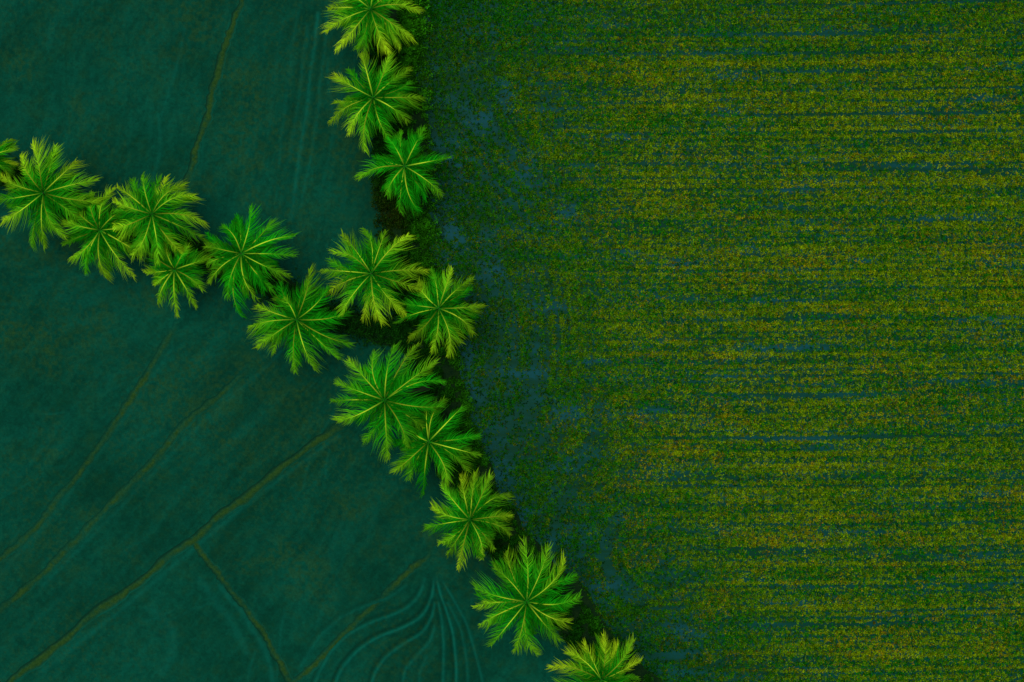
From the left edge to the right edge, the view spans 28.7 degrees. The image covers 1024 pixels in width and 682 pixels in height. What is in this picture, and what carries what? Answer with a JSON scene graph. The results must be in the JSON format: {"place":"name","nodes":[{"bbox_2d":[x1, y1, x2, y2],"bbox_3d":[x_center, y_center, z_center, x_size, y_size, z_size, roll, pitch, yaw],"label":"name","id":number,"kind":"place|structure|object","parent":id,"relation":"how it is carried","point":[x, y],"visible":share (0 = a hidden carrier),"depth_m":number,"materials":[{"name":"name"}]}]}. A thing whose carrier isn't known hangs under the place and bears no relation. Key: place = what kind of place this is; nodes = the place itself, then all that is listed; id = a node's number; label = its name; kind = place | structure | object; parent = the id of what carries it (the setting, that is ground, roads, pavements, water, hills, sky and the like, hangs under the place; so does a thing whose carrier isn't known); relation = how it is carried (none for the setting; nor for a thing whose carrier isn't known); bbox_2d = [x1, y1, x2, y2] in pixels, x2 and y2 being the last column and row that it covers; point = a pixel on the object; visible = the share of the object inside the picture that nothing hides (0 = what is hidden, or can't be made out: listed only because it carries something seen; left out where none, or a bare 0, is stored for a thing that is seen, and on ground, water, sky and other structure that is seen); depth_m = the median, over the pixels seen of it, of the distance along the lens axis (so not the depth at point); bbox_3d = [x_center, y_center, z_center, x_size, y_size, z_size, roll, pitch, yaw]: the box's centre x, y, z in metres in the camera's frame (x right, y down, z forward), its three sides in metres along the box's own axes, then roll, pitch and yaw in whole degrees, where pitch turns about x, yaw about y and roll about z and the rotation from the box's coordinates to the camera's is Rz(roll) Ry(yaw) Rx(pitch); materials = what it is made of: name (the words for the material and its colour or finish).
{"place":"outdoors","nodes":[
{"label":"outdoors","id":0,"kind":"place"},
{"bbox_2d":[0,167,417,352],"bbox_3d":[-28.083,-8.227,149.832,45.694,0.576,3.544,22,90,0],"label":"embankment","id":1,"kind":"structure","parent":0,"point":[290,282],"depth_m":149.84,"materials":[{"name":"soil"}]},
{"bbox_2d":[0,138,19,176],"bbox_3d":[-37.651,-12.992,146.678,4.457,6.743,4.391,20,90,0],"label":"palm tree","id":2,"kind":"object","parent":1,"relation":"on","point":[6,163],"visible":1,"depth_m":143.88,"materials":[{"name":"green plant"}]},
{"bbox_2d":[0,137,105,252],"bbox_3d":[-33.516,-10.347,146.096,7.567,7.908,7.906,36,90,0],"label":"palm tree","id":3,"kind":"object","parent":1,"relation":"on","point":[40,195],"visible":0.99,"depth_m":142.75,"materials":[{"name":"green plant"}]},
{"bbox_2d":[60,184,144,282],"bbox_3d":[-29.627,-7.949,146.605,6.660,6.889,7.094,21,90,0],"label":"palm tree","id":4,"kind":"object","parent":1,"relation":"on","point":[98,229],"visible":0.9,"depth_m":143.74,"materials":[{"name":"green plant"}]},
{"bbox_2d":[108,172,209,266],"bbox_3d":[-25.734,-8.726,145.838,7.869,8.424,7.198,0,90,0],"label":"palm tree","id":5,"kind":"object","parent":1,"relation":"on","point":[151,212],"visible":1,"depth_m":142.36,"materials":[{"name":"green plant"}]},
{"bbox_2d":[141,236,212,317],"bbox_3d":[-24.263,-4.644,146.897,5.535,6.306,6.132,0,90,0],"label":"palm tree","id":6,"kind":"object","parent":1,"relation":"on","point":[179,268],"visible":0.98,"depth_m":144.12,"materials":[{"name":"green plant"}]},
{"bbox_2d":[0,153,427,358],"bbox_3d":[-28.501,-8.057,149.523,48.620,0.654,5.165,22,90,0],"label":"bank undergrowth","id":7,"kind":"object","parent":1,"relation":"on","point":[387,328],"visible":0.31,"depth_m":149.51,"materials":[{"name":"green plant"}]},
{"bbox_2d":[203,203,299,320],"bbox_3d":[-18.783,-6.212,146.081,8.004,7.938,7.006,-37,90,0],"label":"palm tree","id":8,"kind":"object","parent":1,"relation":"on","point":[249,259],"visible":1,"depth_m":142.78,"materials":[{"name":"green plant"}]},
{"bbox_2d":[246,264,354,375],"bbox_3d":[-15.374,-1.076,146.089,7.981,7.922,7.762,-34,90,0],"label":"palm tree","id":9,"kind":"object","parent":1,"relation":"on","point":[305,320],"visible":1,"depth_m":142.77,"materials":[{"name":"green plant"}]},
{"bbox_2d":[0,0,587,681],"bbox_3d":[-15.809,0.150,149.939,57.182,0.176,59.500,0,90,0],"label":"flooded field","id":10,"kind":"structure","parent":0,"point":[314,552],"depth_m":150.00,"materials":[{"name":"teal liquid"}]},
{"bbox_2d":[0,318,181,563],"bbox_3d":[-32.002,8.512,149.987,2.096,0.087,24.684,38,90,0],"label":"mud ridge","id":11,"kind":"structure","parent":10,"relation":"on","point":[88,460],"depth_m":149.97,"materials":[{"name":"soil"}]},
{"bbox_2d":[0,361,260,614],"bbox_3d":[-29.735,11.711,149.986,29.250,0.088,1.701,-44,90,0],"label":"mud ridge","id":12,"kind":"structure","parent":10,"relation":"on","point":[151,463],"depth_m":149.97,"materials":[{"name":"soil"}]},
{"bbox_2d":[5,417,349,681],"bbox_3d":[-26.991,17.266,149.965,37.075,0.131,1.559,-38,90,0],"label":"mud ridge","id":13,"kind":"structure","parent":10,"relation":"on","point":[163,560],"depth_m":149.95,"materials":[{"name":"soil"}]},
{"bbox_2d":[179,0,244,198],"bbox_3d":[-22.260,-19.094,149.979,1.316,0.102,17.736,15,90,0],"label":"mud ridge","id":14,"kind":"structure","parent":10,"relation":"on","point":[211,100],"depth_m":149.97,"materials":[{"name":"soil"}]},
{"bbox_2d":[191,536,292,681],"bbox_3d":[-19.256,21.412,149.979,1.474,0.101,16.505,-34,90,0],"label":"mud ridge","id":15,"kind":"structure","parent":10,"relation":"on","point":[239,600],"depth_m":149.97,"materials":[{"name":"soil"}]},
{"bbox_2d":[292,546,437,681],"bbox_3d":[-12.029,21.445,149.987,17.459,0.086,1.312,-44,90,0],"label":"mud ridge","id":16,"kind":"structure","parent":10,"relation":"on","point":[392,586],"depth_m":149.97,"materials":[{"name":"soil"}]},
{"bbox_2d":[374,1,662,681],"bbox_3d":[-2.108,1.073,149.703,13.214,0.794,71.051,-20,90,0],"label":"embankment","id":17,"kind":"structure","parent":0,"point":[640,670],"depth_m":149.71,"materials":[{"name":"soil"}]},
{"bbox_2d":[318,0,423,61],"bbox_3d":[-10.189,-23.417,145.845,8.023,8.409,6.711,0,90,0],"label":"palm tree","id":18,"kind":"object","parent":17,"relation":"on","point":[360,11],"visible":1,"depth_m":142.20,"materials":[{"name":"green plant"}]},
{"bbox_2d":[318,226,429,327],"bbox_3d":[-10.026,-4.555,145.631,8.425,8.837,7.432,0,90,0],"label":"palm tree","id":19,"kind":"object","parent":17,"relation":"on","point":[367,268],"visible":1,"depth_m":141.95,"materials":[{"name":"green plant"}]},
{"bbox_2d":[327,51,427,156],"bbox_3d":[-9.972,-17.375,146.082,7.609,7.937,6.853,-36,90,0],"label":"palm tree","id":20,"kind":"object","parent":17,"relation":"on","point":[369,101],"visible":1,"depth_m":142.71,"materials":[{"name":"green plant"}]},
{"bbox_2d":[329,341,446,464],"bbox_3d":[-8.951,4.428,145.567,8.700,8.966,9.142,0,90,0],"label":"palm tree","id":21,"kind":"object","parent":17,"relation":"on","point":[383,393],"visible":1,"depth_m":141.91,"materials":[{"name":"green plant"}]},
{"bbox_2d":[354,125,452,216],"bbox_3d":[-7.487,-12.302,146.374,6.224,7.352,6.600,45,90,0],"label":"palm tree","id":22,"kind":"object","parent":17,"relation":"on","point":[399,149],"visible":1,"depth_m":143.32,"materials":[{"name":"green plant"}]},
{"bbox_2d":[389,395,481,497],"bbox_3d":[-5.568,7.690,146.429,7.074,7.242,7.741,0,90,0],"label":"palm tree","id":23,"kind":"object","parent":17,"relation":"on","point":[438,440],"visible":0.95,"depth_m":143.38,"materials":[{"name":"green plant"}]},
{"bbox_2d":[394,264,487,359],"bbox_3d":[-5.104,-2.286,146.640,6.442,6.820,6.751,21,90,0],"label":"palm tree","id":24,"kind":"object","parent":17,"relation":"on","point":[437,311],"visible":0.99,"depth_m":143.81,"materials":[{"name":"green plant"}]},
{"bbox_2d":[422,468,514,571],"bbox_3d":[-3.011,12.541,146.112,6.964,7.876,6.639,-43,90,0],"label":"palm tree","id":25,"kind":"object","parent":17,"relation":"on","point":[471,517],"visible":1,"depth_m":142.74,"materials":[{"name":"green plant"}]},
{"bbox_2d":[365,0,653,681],"bbox_3d":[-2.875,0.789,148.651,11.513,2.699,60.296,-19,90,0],"label":"bank undergrowth","id":26,"kind":"object","parent":17,"relation":"on","point":[390,204],"visible":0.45,"depth_m":149.24,"materials":[{"name":"green plant"}]},
{"bbox_2d":[470,536,582,655],"bbox_3d":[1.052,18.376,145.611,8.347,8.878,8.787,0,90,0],"label":"palm tree","id":27,"kind":"object","parent":17,"relation":"on","point":[529,609],"visible":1,"depth_m":141.84,"materials":[{"name":"green plant"}]},
{"bbox_2d":[546,628,643,681],"bbox_3d":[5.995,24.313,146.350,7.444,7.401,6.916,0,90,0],"label":"palm tree","id":28,"kind":"object","parent":17,"relation":"on","point":[603,670],"visible":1,"depth_m":143.30,"materials":[{"name":"green plant"}]},
{"bbox_2d":[413,0,1023,681],"bbox_3d":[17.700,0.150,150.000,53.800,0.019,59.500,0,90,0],"label":"rice field","id":29,"kind":"structure","parent":0,"point":[609,570],"depth_m":150.00,"materials":[{"name":"plant"}]},
{"bbox_2d":[412,0,1023,681],"bbox_3d":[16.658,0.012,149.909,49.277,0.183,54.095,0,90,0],"label":"rice plants","id":30,"kind":"object","parent":29,"relation":"on","point":[762,326],"visible":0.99,"depth_m":149.94,"materials":[{"name":"green plant"}]}
]}

